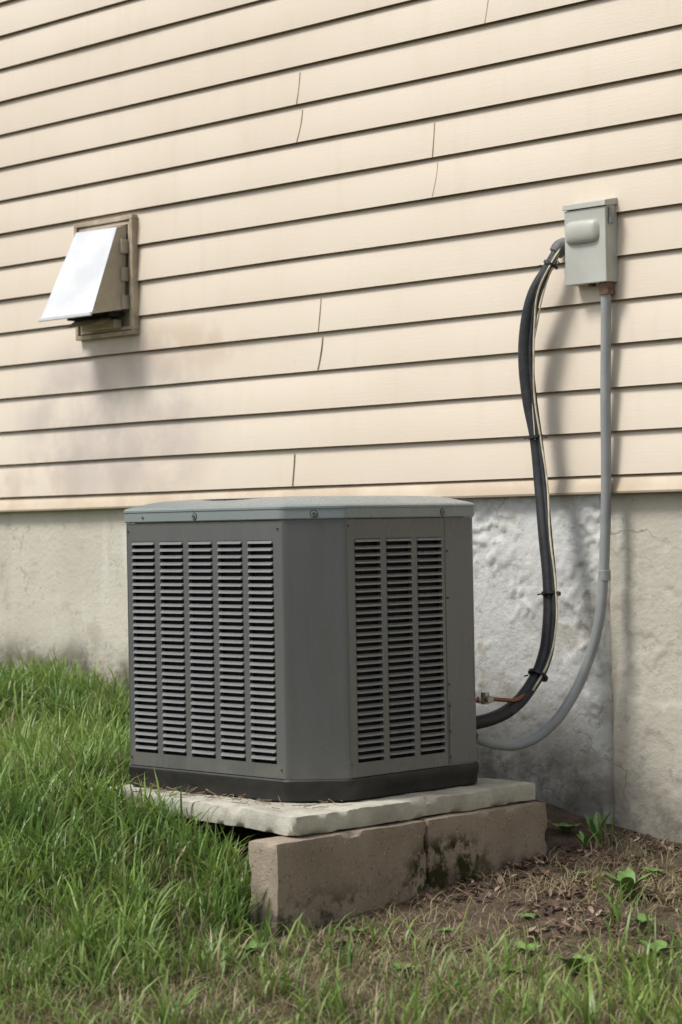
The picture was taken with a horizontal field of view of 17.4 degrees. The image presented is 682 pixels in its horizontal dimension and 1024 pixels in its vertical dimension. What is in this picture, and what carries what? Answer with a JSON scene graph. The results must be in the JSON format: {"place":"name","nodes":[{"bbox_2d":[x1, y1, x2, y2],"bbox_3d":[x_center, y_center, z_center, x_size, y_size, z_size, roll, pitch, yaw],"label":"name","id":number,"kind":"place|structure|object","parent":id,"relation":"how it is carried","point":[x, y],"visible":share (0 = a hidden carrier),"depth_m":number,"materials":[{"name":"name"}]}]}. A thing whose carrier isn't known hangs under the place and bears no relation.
{"place":"outdoors","nodes":[
{"label":"outdoors","id":0,"kind":"place"},
{"bbox_2d":[0,644,681,1023],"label":"grass","id":1,"kind":"structure","parent":0,"point":[64,752],"depth_m":5.46,"materials":[{"name":"green plant"}]},
{"bbox_2d":[0,698,681,1023],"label":"ground","id":2,"kind":"structure","parent":0,"point":[555,836],"depth_m":5.61,"materials":[{"name":"soil"}]},
{"bbox_2d":[129,888,159,898],"bbox_3d":[-0.498,0.971,5.627,0.099,0.038,0.092,-1,-1,-45],"label":"weed plant","id":3,"kind":"object","parent":2,"relation":"on","point":[151,893],"visible":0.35,"depth_m":5.63,"materials":[{"name":"green plant"}]},
{"bbox_2d":[239,941,268,955],"bbox_3d":[-0.212,1.051,5.345,0.083,0.030,0.078,-1,-1,-45],"label":"weed plant","id":4,"kind":"object","parent":2,"relation":"on","point":[250,947],"visible":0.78,"depth_m":5.36,"materials":[{"name":"green plant"}]},
{"bbox_2d":[248,819,426,937],"bbox_3d":[0.000,0.993,5.768,0.555,0.340,0.112,-1,-1,-45],"label":"concrete block","id":5,"kind":"object","parent":2,"relation":"on","point":[320,879],"depth_m":5.68,"materials":[{"name":"grey concrete"}]},
{"bbox_2d":[110,778,534,835],"bbox_3d":[-0.129,0.800,6.303,0.948,0.059,0.994,-1,-1,-45],"label":"concrete pad","id":6,"kind":"object","parent":5,"relation":"on","point":[287,818],"visible":0.5,"depth_m":5.91,"materials":[{"name":"grey concrete"}]},
{"bbox_2d":[124,496,478,801],"bbox_3d":[-0.116,0.366,6.387,0.762,0.814,0.904,-1,-1,-45],"label":"air conditioner condenser unit","id":7,"kind":"object","parent":6,"relation":"on","point":[301,648],"visible":0.99,"depth_m":6.05,"materials":[{"name":"grey paint"}]},
{"bbox_2d":[477,692,493,704],"bbox_3d":[0.418,0.530,6.336,0.050,0.034,0.047,-1,0,-27],"label":"service valve","id":8,"kind":"object","parent":7,"relation":"attached to","point":[487,698],"visible":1,"depth_m":6.33,"materials":[{"name":"metal"}]},
{"bbox_2d":[476,693,524,702],"bbox_3d":[0.458,0.531,6.370,0.192,0.030,0.023,-1,0,-28],"label":"liquid line stub","id":9,"kind":"object","parent":7,"relation":"attached to","point":[511,700],"visible":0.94,"depth_m":6.37,"materials":[{"name":"orange metal"}]},
{"bbox_2d":[0,0,680,299],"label":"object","id":10,"kind":"object","parent":2,"relation":"on","point":[304,141],"visible":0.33,"depth_m":7.49,"materials":[{"name":"beige plastic"}]},
{"bbox_2d":[0,0,681,511],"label":"siding","id":11,"kind":"object","parent":10,"relation":"attached to","point":[210,380],"visible":0.93,"depth_m":7.29,"materials":[{"name":"plastic"}]},
{"bbox_2d":[38,214,138,340],"bbox_3d":[-0.917,-0.851,8.060,0.200,0.431,0.335,-1,-1,-45],"label":"exhaust vent hood","id":12,"kind":"object","parent":11,"relation":"attached to","point":[94,293],"visible":1,"depth_m":8.02,"materials":[{"name":"beige plastic"}]},
{"bbox_2d":[292,0,488,485],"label":"siding joints","id":13,"kind":"object","parent":11,"relation":"attached to","point":[320,299],"visible":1,"depth_m":7.35,"materials":[{"name":"beige plastic"}]},
{"bbox_2d":[476,294,610,750],"bbox_3d":[0.578,0.016,6.416,0.452,1.334,0.052,-1,0,-17],"label":"electrical conduit","id":14,"kind":"object","parent":11,"relation":"attached to","point":[552,724],"visible":0.99,"depth_m":6.46,"materials":[{"name":"grey plastic"}]},
{"bbox_2d":[562,197,617,294],"bbox_3d":[0.728,-0.773,6.505,0.078,0.283,0.164,-1,-1,-45],"label":"electrical disconnect box","id":15,"kind":"object","parent":11,"relation":"attached to","point":[591,258],"visible":1,"depth_m":6.47,"materials":[{"name":"grey plastic"}]},
{"bbox_2d":[476,250,558,729],"bbox_3d":[0.510,-0.082,6.460,0.151,1.402,0.392,-1,0,32],"label":"insulated suction line","id":16,"kind":"object","parent":10,"relation":"attached to","point":[497,716],"visible":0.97,"depth_m":6.56,"materials":[{"name":"plastic"}]},
{"bbox_2d":[528,434,545,439],"bbox_3d":[0.582,-0.221,6.604,0.054,0.016,0.054,-1,-1,-45],"label":"cable tie","id":17,"kind":"object","parent":16,"relation":"attached to","point":[533,437],"visible":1,"depth_m":6.58,"materials":[{"name":"black plastic"}]},
{"bbox_2d":[528,668,547,681],"bbox_3d":[0.571,0.472,6.446,0.056,0.042,0.062,-1,-1,-45],"label":"cable tie","id":18,"kind":"object","parent":16,"relation":"attached to","point":[535,671],"visible":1,"depth_m":6.43,"materials":[{"name":"black plastic"}]},
{"bbox_2d":[541,591,560,595],"bbox_3d":[0.614,0.239,6.510,0.058,0.020,0.058,-1,-1,-45],"label":"cable tie","id":19,"kind":"object","parent":16,"relation":"attached to","point":[546,592],"visible":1,"depth_m":6.49,"materials":[{"name":"black plastic"}]},
{"bbox_2d":[543,260,558,269],"bbox_3d":[0.621,-0.731,6.584,0.047,0.031,0.047,-1,-1,-45],"label":"cable tie","id":20,"kind":"object","parent":16,"relation":"attached to","point":[554,266],"visible":1,"depth_m":6.56,"materials":[{"name":"black plastic"}]},
{"bbox_2d":[511,252,559,715],"bbox_3d":[0.568,-0.098,6.480,0.112,1.366,0.265,-1,0,23],"label":"line","id":21,"kind":"object","parent":10,"relation":"attached to","point":[525,698],"visible":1,"depth_m":6.56,"materials":[{"name":"plastic"}]},
{"bbox_2d":[532,254,559,439],"bbox_3d":[0.604,-0.490,6.583,0.098,0.551,0.019,-1,0,23],"label":"control wire","id":22,"kind":"object","parent":10,"relation":"attached to","point":[537,325],"visible":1,"depth_m":6.58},
{"bbox_2d":[532,248,560,690],"bbox_3d":[0.588,-0.132,6.491,0.093,1.293,0.193,-1,0,18],"label":"control wire","id":23,"kind":"object","parent":10,"relation":"attached to","point":[548,500],"visible":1,"depth_m":6.56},
{"bbox_2d":[0,491,681,842],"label":"foundation wall","id":24,"kind":"structure","parent":2,"relation":"on","point":[612,741],"depth_m":6.68,"materials":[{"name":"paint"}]},
{"bbox_2d":[1,772,681,1023],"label":"leaf litter","id":25,"kind":"object","parent":2,"relation":"on","point":[566,893],"visible":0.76,"depth_m":5.81,"materials":[{"name":"brown plant"}]},
{"bbox_2d":[341,927,368,934],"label":"weed plant","id":26,"kind":"object","parent":2,"relation":"on","point":[360,929],"visible":0.81,"depth_m":5.57,"materials":[{"name":"green plant"}]},
{"bbox_2d":[390,962,420,971],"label":"weed plant","id":27,"kind":"object","parent":2,"relation":"on","point":[398,966],"visible":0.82,"depth_m":5.22,"materials":[{"name":"green plant"}]},
{"bbox_2d":[131,781,681,1009],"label":"dry twigs","id":28,"kind":"object","parent":2,"relation":"on","point":[202,793],"visible":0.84,"depth_m":5.81,"materials":[{"name":"plant"}]},
{"bbox_2d":[437,927,455,932],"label":"weed plant","id":29,"kind":"object","parent":2,"relation":"on","point":[443,928],"visible":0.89,"depth_m":5.58,"materials":[{"name":"green plant"}]},
{"bbox_2d":[410,801,546,891],"bbox_3d":[0.372,0.988,6.135,0.496,0.342,0.110,-1,-1,-45],"label":"concrete block","id":30,"kind":"object","parent":2,"relation":"on","point":[460,845],"depth_m":6.07,"materials":[{"name":"grey concrete"}]},
{"bbox_2d":[495,966,522,974],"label":"weed plant","id":31,"kind":"object","parent":2,"relation":"on","point":[511,968],"visible":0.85,"depth_m":5.21,"materials":[{"name":"green plant"}]},
{"bbox_2d":[512,941,539,953],"bbox_3d":[0.451,1.054,5.367,0.077,0.024,0.111,-1,0,6],"label":"weed plant","id":32,"kind":"object","parent":2,"relation":"on","point":[522,944],"visible":0.81,"depth_m":5.39,"materials":[{"name":"green plant"}]},
{"bbox_2d":[517,913,537,917],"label":"weed plant","id":33,"kind":"object","parent":2,"relation":"on","point":[528,915],"visible":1,"depth_m":5.69,"materials":[{"name":"green plant"}]},
{"bbox_2d":[550,823,580,832],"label":"weed plant","id":34,"kind":"object","parent":2,"relation":"on","point":[565,827],"visible":1,"depth_m":6.45,"materials":[{"name":"green plant"}]},
{"bbox_2d":[553,954,594,974],"bbox_3d":[0.543,1.054,5.189,0.114,0.053,0.097,-1,-1,-45],"label":"weed plant","id":35,"kind":"object","parent":2,"relation":"on","point":[579,958],"visible":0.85,"depth_m":5.17,"materials":[{"name":"green plant"}]},
{"bbox_2d":[577,831,595,847],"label":"weed plant","id":36,"kind":"object","parent":2,"relation":"on","point":[585,840],"visible":1,"depth_m":6.29,"materials":[{"name":"green plant"}]},
{"bbox_2d":[585,811,612,840],"bbox_3d":[0.746,0.900,6.399,0.080,0.088,0.085,-1,0,-5],"label":"weed plant","id":37,"kind":"object","parent":2,"relation":"on","point":[593,825],"visible":0.96,"depth_m":6.39,"materials":[{"name":"green plant"}]},
{"bbox_2d":[604,868,650,895],"bbox_3d":[0.752,0.979,5.849,0.113,0.065,0.119,-1,-1,-45],"label":"weed plant","id":38,"kind":"object","parent":2,"relation":"on","point":[629,876],"visible":0.88,"depth_m":5.84,"materials":[{"name":"green plant"}]},
{"bbox_2d":[630,914,656,926],"bbox_3d":[0.758,1.033,5.609,0.085,0.026,0.076,-1,-1,-45],"label":"weed plant","id":39,"kind":"object","parent":2,"relation":"on","point":[641,917],"visible":0.85,"depth_m":5.62,"materials":[{"name":"green plant"}]},
{"bbox_2d":[641,867,663,874],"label":"weed plant","id":40,"kind":"object","parent":2,"relation":"on","point":[649,871],"visible":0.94,"depth_m":6.10,"materials":[{"name":"green plant"}]},
{"bbox_2d":[639,940,674,957],"bbox_3d":[0.760,1.050,5.330,0.081,0.036,0.097,-1,0,-16],"label":"weed plant","id":41,"kind":"object","parent":2,"relation":"on","point":[662,946],"visible":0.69,"depth_m":5.35,"materials":[{"name":"green plant"}]},
{"bbox_2d":[550,237,564,257],"bbox_3d":[0.660,-0.782,6.598,0.084,0.062,0.065,-1,-1,-45],"label":"wall sleeve elbow","id":42,"kind":"object","parent":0,"point":[557,245],"depth_m":6.57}
]}

